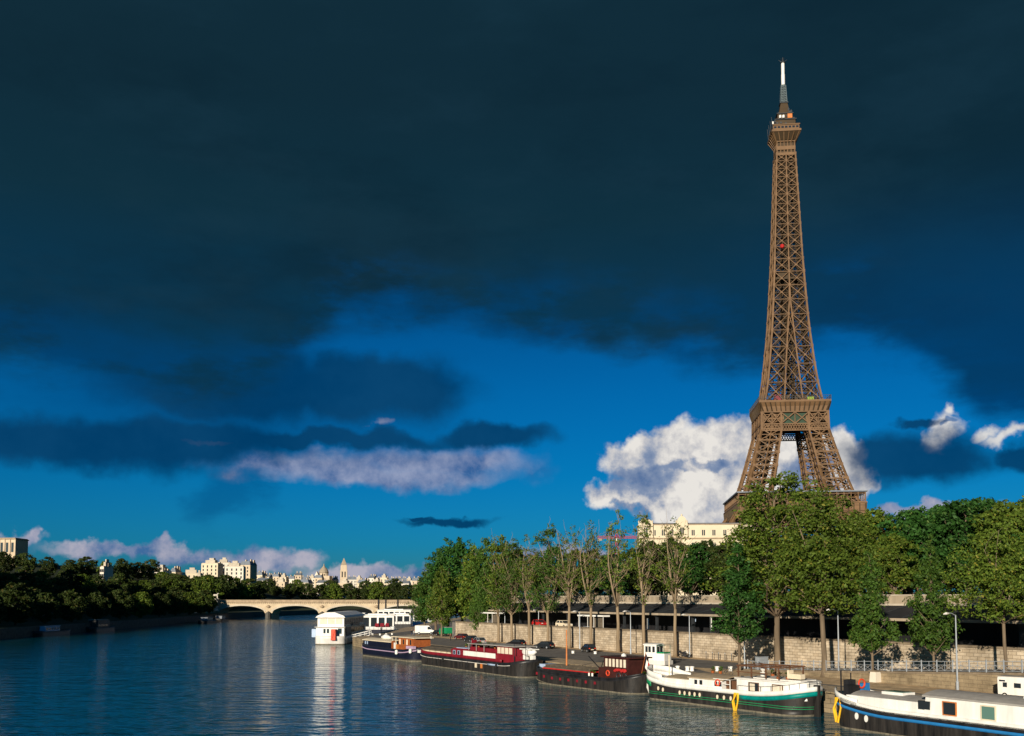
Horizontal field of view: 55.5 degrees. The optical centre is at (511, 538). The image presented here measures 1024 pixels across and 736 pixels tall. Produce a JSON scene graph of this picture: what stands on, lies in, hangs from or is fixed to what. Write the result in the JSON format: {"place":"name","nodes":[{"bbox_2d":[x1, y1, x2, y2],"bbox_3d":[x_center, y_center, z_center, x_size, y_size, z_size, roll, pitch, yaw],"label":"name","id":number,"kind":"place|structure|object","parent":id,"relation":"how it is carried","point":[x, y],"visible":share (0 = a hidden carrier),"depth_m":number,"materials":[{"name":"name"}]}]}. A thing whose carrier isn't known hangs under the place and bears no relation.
{"place":"outdoors","nodes":[
{"label":"outdoors","id":0,"kind":"place"},
{"bbox_2d":[0,608,416,638],"bbox_3d":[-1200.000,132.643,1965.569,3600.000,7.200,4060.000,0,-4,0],"label":"bank ground","id":1,"kind":"structure","parent":0,"point":[11,630],"depth_m":416.58,"materials":[{"name":"green plant"}]},
{"bbox_2d":[0,582,44,624],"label":"tree","id":2,"kind":"object","parent":1,"relation":"on","point":[24,611],"visible":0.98,"depth_m":315.62,"materials":[{"name":"green plant"}]},
{"bbox_2d":[22,577,57,618],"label":"tree","id":3,"kind":"object","parent":1,"relation":"on","point":[41,581],"visible":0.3,"depth_m":383.23,"materials":[{"name":"green plant"}]},
{"bbox_2d":[33,592,62,623],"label":"tree","id":4,"kind":"object","parent":1,"relation":"on","point":[49,606],"visible":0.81,"depth_m":338.98,"materials":[{"name":"green plant"}]},
{"bbox_2d":[56,590,90,621],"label":"tree","id":5,"kind":"object","parent":1,"relation":"on","point":[80,603],"visible":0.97,"depth_m":360.32,"materials":[{"name":"green plant"}]},
{"bbox_2d":[86,592,111,618],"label":"tree","id":6,"kind":"object","parent":1,"relation":"on","point":[102,603],"visible":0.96,"depth_m":384.76,"materials":[{"name":"green plant"}]},
{"bbox_2d":[105,589,135,618],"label":"tree","id":7,"kind":"object","parent":1,"relation":"on","point":[120,610],"visible":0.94,"depth_m":409.78,"materials":[{"name":"green plant"}]},
{"bbox_2d":[122,592,153,617],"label":"tree","id":8,"kind":"object","parent":1,"relation":"on","point":[140,609],"visible":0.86,"depth_m":436.98,"materials":[{"name":"green plant"}]},
{"bbox_2d":[150,592,171,616],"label":"tree","id":9,"kind":"object","parent":1,"relation":"on","point":[160,601],"visible":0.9,"depth_m":464.87,"materials":[{"name":"green plant"}]},
{"bbox_2d":[166,591,187,615],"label":"tree","id":10,"kind":"object","parent":1,"relation":"on","point":[177,602],"visible":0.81,"depth_m":492.10,"materials":[{"name":"green plant"}]},
{"bbox_2d":[181,592,204,614],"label":"tree","id":11,"kind":"object","parent":1,"relation":"on","point":[191,607],"visible":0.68,"depth_m":520.36,"materials":[{"name":"green plant"}]},
{"bbox_2d":[206,600,491,618],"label":"stone bridge","id":12,"kind":"structure","parent":1,"relation":"on","point":[271,609],"depth_m":574.59,"materials":[{"name":"stone"}]},
{"bbox_2d":[0,612,889,735],"bbox_3d":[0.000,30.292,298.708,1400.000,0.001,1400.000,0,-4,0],"label":"river water","id":13,"kind":"structure","parent":0,"point":[284,675],"depth_m":119.23,"materials":[{"name":"teal liquid"}]},
{"bbox_2d":[32,625,70,635],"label":"moored boat","id":14,"kind":"object","parent":13,"relation":"on","point":[49,630],"visible":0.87,"depth_m":316.45,"materials":[{"name":"grey paint"}]},
{"bbox_2d":[86,619,114,631],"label":"moored boat","id":15,"kind":"object","parent":13,"relation":"on","point":[97,625],"visible":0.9,"depth_m":356.06,"materials":[{"name":"grey paint"}]},
{"bbox_2d":[312,611,366,644],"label":"passenger boat","id":16,"kind":"object","parent":13,"relation":"on","point":[336,628],"visible":0.82,"depth_m":253.98,"materials":[{"name":"white paint"}]},
{"bbox_2d":[364,613,395,633],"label":"excursion boat","id":17,"kind":"object","parent":13,"relation":"on","point":[375,622],"visible":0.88,"depth_m":325.82,"materials":[{"name":"paint"}]},
{"bbox_2d":[362,634,433,661],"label":"barge","id":18,"kind":"object","parent":13,"relation":"on","point":[402,648],"visible":0.86,"depth_m":190.75,"materials":[{"name":"blue paint"}]},
{"bbox_2d":[390,613,411,627],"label":"excursion boat","id":19,"kind":"object","parent":13,"relation":"on","point":[402,620],"visible":0.65,"depth_m":395.69,"materials":[{"name":"paint"}]},
{"bbox_2d":[417,640,542,677],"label":"barge","id":20,"kind":"object","parent":13,"relation":"on","point":[512,660],"visible":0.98,"depth_m":156.49,"materials":[{"name":"black paint"}]},
{"bbox_2d":[536,630,651,693],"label":"barge","id":21,"kind":"object","parent":13,"relation":"on","point":[621,674],"visible":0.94,"depth_m":126.39,"materials":[{"name":"black paint"}]},
{"bbox_2d":[646,655,834,716],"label":"houseboat","id":22,"kind":"object","parent":13,"relation":"on","point":[792,694],"visible":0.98,"depth_m":104.27,"materials":[{"name":"green paint"}]},
{"bbox_2d":[643,643,672,664],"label":"quayside cabin","id":23,"kind":"object","parent":22,"relation":"attached to","point":[656,653],"visible":0.99,"depth_m":144.35,"materials":[{"name":"white metal"}]},
{"bbox_2d":[833,670,1023,735],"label":"houseboat","id":24,"kind":"object","parent":13,"relation":"on","point":[863,707],"visible":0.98,"depth_m":82.35,"materials":[{"name":"white paint"}]},
{"bbox_2d":[942,701,956,716],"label":"window","id":25,"kind":"structure","parent":24,"relation":"in","point":[948,708],"depth_m":80.39,"materials":[{"name":"black glass"}]},
{"bbox_2d":[980,705,996,720],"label":"window","id":26,"kind":"structure","parent":24,"relation":"in","point":[988,713],"depth_m":77.31,"materials":[{"name":"green glass"}]},
{"bbox_2d":[0,564,889,623],"bbox_3d":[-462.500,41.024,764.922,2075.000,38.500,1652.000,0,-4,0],"label":"hill","id":27,"kind":"structure","parent":0,"point":[240,608],"depth_m":709.98,"materials":[{"name":"green plant"}]},
{"bbox_2d":[0,551,18,572],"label":"tree","id":28,"kind":"object","parent":27,"relation":"on","point":[6,559],"visible":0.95,"depth_m":549.03,"materials":[{"name":"green plant"}]},
{"bbox_2d":[0,538,28,564],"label":"hilltop palace","id":29,"kind":"structure","parent":27,"relation":"on","point":[14,546],"depth_m":640.71,"materials":[{"name":"stone"}]},
{"bbox_2d":[14,553,38,573],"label":"tree","id":30,"kind":"object","parent":27,"relation":"on","point":[24,562],"visible":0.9,"depth_m":576.11,"materials":[{"name":"green plant"}]},
{"bbox_2d":[37,556,58,574],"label":"tree","id":31,"kind":"object","parent":27,"relation":"on","point":[48,567],"visible":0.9,"depth_m":607.35,"materials":[{"name":"green plant"}]},
{"bbox_2d":[52,569,85,594],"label":"tree","id":32,"kind":"object","parent":27,"relation":"on","point":[74,583],"visible":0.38,"depth_m":487.33,"materials":[{"name":"green plant"}]},
{"bbox_2d":[74,556,97,575],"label":"tree","id":33,"kind":"object","parent":27,"relation":"on","point":[87,564],"visible":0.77,"depth_m":655.53,"materials":[{"name":"green plant"}]},
{"bbox_2d":[100,559,112,580],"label":"apartment house","id":34,"kind":"structure","parent":27,"relation":"on","point":[106,570],"depth_m":624.53,"materials":[{"name":"concrete"}]},
{"bbox_2d":[108,573,137,591],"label":"tree","id":35,"kind":"object","parent":27,"relation":"on","point":[124,584],"visible":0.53,"depth_m":566.92,"materials":[{"name":"green plant"}]},
{"bbox_2d":[114,558,133,577],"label":"tree","id":36,"kind":"object","parent":27,"relation":"on","point":[124,567],"visible":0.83,"depth_m":698.06,"materials":[{"name":"green plant"}]},
{"bbox_2d":[130,562,146,580],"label":"tree","id":37,"kind":"object","parent":27,"relation":"on","point":[135,573],"visible":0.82,"depth_m":715.59,"materials":[{"name":"green plant"}]},
{"bbox_2d":[140,559,161,579],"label":"tree","id":38,"kind":"object","parent":27,"relation":"on","point":[150,573],"visible":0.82,"depth_m":732.84,"materials":[{"name":"green plant"}]},
{"bbox_2d":[190,576,224,599],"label":"round tree","id":39,"kind":"object","parent":27,"relation":"on","point":[209,584],"visible":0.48,"depth_m":651.03,"materials":[{"name":"green plant"}]},
{"bbox_2d":[201,558,222,576],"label":"apartment house","id":40,"kind":"structure","parent":27,"relation":"on","point":[212,566],"depth_m":840.39,"materials":[{"name":"concrete"}]},
{"bbox_2d":[213,578,239,599],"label":"round tree","id":41,"kind":"object","parent":27,"relation":"on","point":[230,591],"visible":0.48,"depth_m":685.78,"materials":[{"name":"green plant"}]},
{"bbox_2d":[225,561,245,580],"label":"apartment house","id":42,"kind":"structure","parent":27,"relation":"on","point":[234,569],"depth_m":800.23,"materials":[{"name":"concrete"}]},
{"bbox_2d":[228,577,255,607],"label":"round tree","id":43,"kind":"object","parent":27,"relation":"on","point":[243,595],"visible":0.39,"depth_m":709.53,"materials":[{"name":"green plant"}]},
{"bbox_2d":[240,559,256,583],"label":"apartment house","id":44,"kind":"structure","parent":27,"relation":"on","point":[251,568],"depth_m":861.24,"materials":[{"name":"concrete"}]},
{"bbox_2d":[241,578,263,599],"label":"round tree","id":45,"kind":"object","parent":27,"relation":"on","point":[256,587],"visible":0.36,"depth_m":736.76,"materials":[{"name":"green plant"}]},
{"bbox_2d":[297,583,314,599],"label":"round tree","id":46,"kind":"object","parent":27,"relation":"on","point":[302,593],"visible":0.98,"depth_m":910.92,"materials":[{"name":"green plant"}]},
{"bbox_2d":[309,585,329,599],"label":"round tree","id":47,"kind":"object","parent":27,"relation":"on","point":[321,593],"visible":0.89,"depth_m":915.43,"materials":[{"name":"green plant"}]},
{"bbox_2d":[323,583,345,599],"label":"round tree","id":48,"kind":"object","parent":27,"relation":"on","point":[334,594],"visible":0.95,"depth_m":919.64,"materials":[{"name":"green plant"}]},
{"bbox_2d":[340,583,358,599],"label":"round tree","id":49,"kind":"object","parent":27,"relation":"on","point":[347,590],"visible":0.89,"depth_m":924.31,"materials":[{"name":"green plant"}]},
{"bbox_2d":[366,581,391,599],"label":"round tree","id":50,"kind":"object","parent":27,"relation":"on","point":[377,586],"visible":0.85,"depth_m":894.48,"materials":[{"name":"green plant"}]},
{"bbox_2d":[393,584,416,606],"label":"round tree","id":51,"kind":"object","parent":27,"relation":"on","point":[404,593],"visible":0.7,"depth_m":874.71,"materials":[{"name":"green plant"}]},
{"bbox_2d":[500,611,505,621],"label":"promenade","id":52,"kind":"structure","parent":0,"point":[503,618],"depth_m":251.88,"materials":[{"name":"plant"}]},
{"bbox_2d":[535,546,577,595],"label":"park tree","id":53,"kind":"object","parent":52,"relation":"on","point":[557,589],"visible":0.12,"depth_m":255.92,"materials":[{"name":"green plant"}]},
{"bbox_2d":[559,548,596,595],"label":"park tree","id":54,"kind":"object","parent":52,"relation":"on","point":[579,589],"visible":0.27,"depth_m":232.33,"materials":[{"name":"green plant"}]},
{"bbox_2d":[590,554,634,595],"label":"park tree","id":55,"kind":"object","parent":52,"relation":"on","point":[624,586],"visible":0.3,"depth_m":215.83,"materials":[{"name":"green plant"}]},
{"bbox_2d":[625,541,673,595],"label":"park tree","id":56,"kind":"object","parent":52,"relation":"on","point":[658,588],"visible":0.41,"depth_m":206.60,"materials":[{"name":"green plant"}]},
{"bbox_2d":[664,542,717,594],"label":"park tree","id":57,"kind":"object","parent":52,"relation":"on","point":[695,579],"visible":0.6,"depth_m":195.35,"materials":[{"name":"green plant"}]},
{"bbox_2d":[686,539,721,594],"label":"park tree","id":58,"kind":"object","parent":52,"relation":"on","point":[710,544],"visible":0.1,"depth_m":203.25,"materials":[{"name":"green plant"}]},
{"bbox_2d":[702,543,742,593],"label":"park tree","id":59,"kind":"object","parent":52,"relation":"on","point":[717,558],"visible":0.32,"depth_m":189.56,"materials":[{"name":"green plant"}]},
{"bbox_2d":[514,594,1023,603],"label":"promenade parapet","id":60,"kind":"structure","parent":52,"relation":"on","point":[896,599],"depth_m":180.69,"materials":[{"name":"concrete"}]},
{"bbox_2d":[557,585,991,595],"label":"shrubbery","id":61,"kind":"object","parent":52,"relation":"on","point":[626,593],"visible":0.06,"depth_m":227.82,"materials":[{"name":"green plant"}]},
{"bbox_2d":[839,514,892,594],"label":"park tree","id":62,"kind":"object","parent":52,"relation":"on","point":[859,519],"visible":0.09,"depth_m":168.37,"materials":[{"name":"green plant"}]},
{"bbox_2d":[836,506,902,588],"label":"park tree","id":63,"kind":"object","parent":52,"relation":"on","point":[878,514],"visible":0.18,"depth_m":169.36,"materials":[{"name":"green plant"}]},
{"bbox_2d":[861,532,926,594],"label":"park tree","id":64,"kind":"object","parent":52,"relation":"on","point":[895,565],"visible":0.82,"depth_m":149.70,"materials":[{"name":"green plant"}]},
{"bbox_2d":[874,505,930,593],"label":"park tree","id":65,"kind":"object","parent":52,"relation":"on","point":[901,516],"visible":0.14,"depth_m":166.96,"materials":[{"name":"green plant"}]},
{"bbox_2d":[895,512,968,589],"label":"park tree","id":66,"kind":"object","parent":52,"relation":"on","point":[915,534],"visible":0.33,"depth_m":153.74,"materials":[{"name":"green plant"}]},
{"bbox_2d":[917,499,1001,589],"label":"park tree","id":67,"kind":"object","parent":52,"relation":"on","point":[949,518],"visible":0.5,"depth_m":149.60,"materials":[{"name":"green plant"}]},
{"bbox_2d":[947,496,1019,592],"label":"park tree","id":68,"kind":"object","parent":52,"relation":"on","point":[990,501],"visible":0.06,"depth_m":154.43,"materials":[{"name":"green plant"}]},
{"bbox_2d":[966,499,1023,583],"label":"park tree","id":69,"kind":"object","parent":52,"relation":"on","point":[990,517],"visible":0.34,"depth_m":143.02,"materials":[{"name":"green plant"}]},
{"bbox_2d":[0,0,1023,593],"label":"sky","id":70,"kind":"structure","parent":0,"point":[289,287],"materials":[{"name":"blue"}]},
{"bbox_2d":[353,616,921,712],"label":"quay ground","id":71,"kind":"structure","parent":0,"point":[827,701],"depth_m":149.92,"materials":[{"name":"grey concrete"}]},
{"bbox_2d":[404,571,432,624],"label":"leafy tree","id":72,"kind":"object","parent":71,"relation":"on","point":[418,615],"visible":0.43,"depth_m":280.46,"materials":[{"name":"green plant"}]},
{"bbox_2d":[414,549,449,629],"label":"leafy tree","id":73,"kind":"object","parent":71,"relation":"on","point":[422,592],"visible":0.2,"depth_m":272.28,"materials":[{"name":"green plant"}]},
{"bbox_2d":[416,537,462,626],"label":"leafy tree","id":74,"kind":"object","parent":71,"relation":"on","point":[440,558],"visible":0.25,"depth_m":266.72,"materials":[{"name":"green plant"}]},
{"bbox_2d":[425,565,457,636],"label":"leafy tree","id":75,"kind":"object","parent":71,"relation":"on","point":[440,592],"visible":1,"depth_m":250.66,"materials":[{"name":"green plant"}]},
{"bbox_2d":[439,537,478,620],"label":"leafy tree","id":76,"kind":"object","parent":71,"relation":"on","point":[460,552],"visible":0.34,"depth_m":260.20,"materials":[{"name":"green plant"}]},
{"bbox_2d":[451,544,502,620],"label":"leafy tree","id":77,"kind":"object","parent":71,"relation":"on","point":[466,582],"visible":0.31,"depth_m":248.45,"materials":[{"name":"green plant"}]},
{"bbox_2d":[468,583,489,629],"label":"leafy tree","id":78,"kind":"object","parent":71,"relation":"on","point":[481,602],"visible":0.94,"depth_m":230.73,"materials":[{"name":"green plant"}]},
{"bbox_2d":[465,536,513,621],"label":"leafy tree","id":79,"kind":"object","parent":71,"relation":"on","point":[478,566],"visible":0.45,"depth_m":242.11,"materials":[{"name":"green plant"}]},
{"bbox_2d":[415,635,792,666],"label":"earth verge","id":80,"kind":"structure","parent":71,"relation":"on","point":[616,652],"depth_m":176.33,"materials":[{"name":"brown soil"}]},
{"bbox_2d":[476,529,520,641],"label":"quay tree","id":81,"kind":"object","parent":80,"relation":"on","point":[496,583],"visible":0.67,"depth_m":217.78,"materials":[{"name":"green plant"}]},
{"bbox_2d":[487,535,527,640],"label":"quay tree","id":82,"kind":"object","parent":80,"relation":"on","point":[505,602],"visible":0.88,"depth_m":212.70,"materials":[{"name":"green plant"}]},
{"bbox_2d":[507,534,543,644],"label":"quay tree","id":83,"kind":"object","parent":80,"relation":"on","point":[528,571],"visible":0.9,"depth_m":206.48,"materials":[{"name":"green plant"}]},
{"bbox_2d":[520,521,571,640],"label":"quay tree","id":84,"kind":"object","parent":80,"relation":"on","point":[550,606],"visible":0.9,"depth_m":199.61,"materials":[{"name":"green plant"}]},
{"bbox_2d":[548,519,584,647],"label":"quay tree","id":85,"kind":"object","parent":80,"relation":"on","point":[567,585],"visible":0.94,"depth_m":192.65,"materials":[{"name":"green plant"}]},
{"bbox_2d":[572,520,611,643],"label":"quay tree","id":86,"kind":"object","parent":80,"relation":"on","point":[589,562],"visible":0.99,"depth_m":185.75,"materials":[{"name":"green plant"}]},
{"bbox_2d":[595,509,639,651],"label":"quay tree","id":87,"kind":"object","parent":80,"relation":"on","point":[616,594],"visible":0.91,"depth_m":178.14,"materials":[{"name":"green plant"}]},
{"bbox_2d":[620,512,670,653],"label":"quay tree","id":88,"kind":"object","parent":80,"relation":"on","point":[639,575],"visible":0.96,"depth_m":171.26,"materials":[{"name":"green plant"}]},
{"bbox_2d":[652,513,695,656],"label":"quay tree","id":89,"kind":"object","parent":80,"relation":"on","point":[673,583],"visible":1,"depth_m":163.78,"materials":[{"name":"green plant"}]},
{"bbox_2d":[455,621,1023,668],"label":"embankment wall","id":90,"kind":"structure","parent":71,"relation":"on","point":[704,645],"depth_m":148.39,"materials":[{"name":"stone"}]},
{"bbox_2d":[698,470,850,665],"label":"plane tree","id":91,"kind":"object","parent":71,"relation":"on","point":[760,536],"visible":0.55,"depth_m":138.74,"materials":[{"name":"green plant"}]},
{"bbox_2d":[766,484,888,676],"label":"plane tree","id":92,"kind":"object","parent":71,"relation":"on","point":[828,553],"visible":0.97,"depth_m":121.47,"materials":[{"name":"green plant"}]},
{"bbox_2d":[694,667,997,693],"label":"earth strip","id":93,"kind":"object","parent":71,"relation":"on","point":[887,686],"visible":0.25,"depth_m":112.11,"materials":[{"name":"brown soil"}]},
{"bbox_2d":[708,542,768,670],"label":"sapling tree","id":94,"kind":"object","parent":93,"relation":"on","point":[742,611],"visible":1,"depth_m":132.36,"materials":[{"name":"green plant"}]},
{"bbox_2d":[847,550,907,669],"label":"sapling tree","id":95,"kind":"object","parent":93,"relation":"on","point":[866,618],"visible":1,"depth_m":114.08,"materials":[{"name":"green plant"}]},
{"bbox_2d":[736,668,1023,692],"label":"ramp wall","id":96,"kind":"structure","parent":71,"relation":"on","point":[981,681],"depth_m":107.89,"materials":[{"name":"stone"}]},
{"bbox_2d":[747,659,1023,672],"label":"metal railing","id":97,"kind":"object","parent":96,"relation":"on","point":[921,661],"visible":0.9,"depth_m":111.43,"materials":[{"name":"metal"}]},
{"bbox_2d":[902,534,964,671],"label":"sapling tree","id":98,"kind":"object","parent":71,"relation":"on","point":[931,631],"visible":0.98,"depth_m":108.38,"materials":[{"name":"green plant"}]},
{"bbox_2d":[370,618,982,694],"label":"quay road","id":99,"kind":"structure","parent":0,"point":[682,663],"depth_m":170.12,"materials":[{"name":"grey asphalt"}]},
{"bbox_2d":[452,622,1017,646],"bbox_3d":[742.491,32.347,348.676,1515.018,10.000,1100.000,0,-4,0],"label":"street","id":100,"kind":"structure","parent":0,"point":[453,627],"depth_m":176.64,"materials":[{"name":"grey asphalt"}]},
{"bbox_2d":[637,514,754,595],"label":"stone mansion","id":101,"kind":"structure","parent":100,"relation":"on","point":[715,532],"depth_m":401.12,"materials":[{"name":"stone"}]},
{"bbox_2d":[485,601,1023,646],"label":"station canopy","id":102,"kind":"object","parent":100,"relation":"on","point":[977,631],"visible":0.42,"depth_m":157.35,"materials":[{"name":"grey metal"}]},
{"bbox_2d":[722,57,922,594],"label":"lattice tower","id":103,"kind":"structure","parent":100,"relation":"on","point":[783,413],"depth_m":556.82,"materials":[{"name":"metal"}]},
{"bbox_2d":[791,668,1023,672],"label":"ramp street","id":104,"kind":"structure","parent":0,"point":[939,670],"depth_m":116.69,"materials":[{"name":"grey asphalt"}]},
{"bbox_2d":[940,517,1023,670],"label":"plane tree","id":105,"kind":"object","parent":104,"relation":"on","point":[1001,583],"visible":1,"depth_m":102.91,"materials":[{"name":"green plant"}]},
{"bbox_2d":[997,675,1023,695],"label":"motorhome","id":106,"kind":"object","parent":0,"point":[1013,685],"visible":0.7,"depth_m":95.06,"materials":[{"name":"white paint"}]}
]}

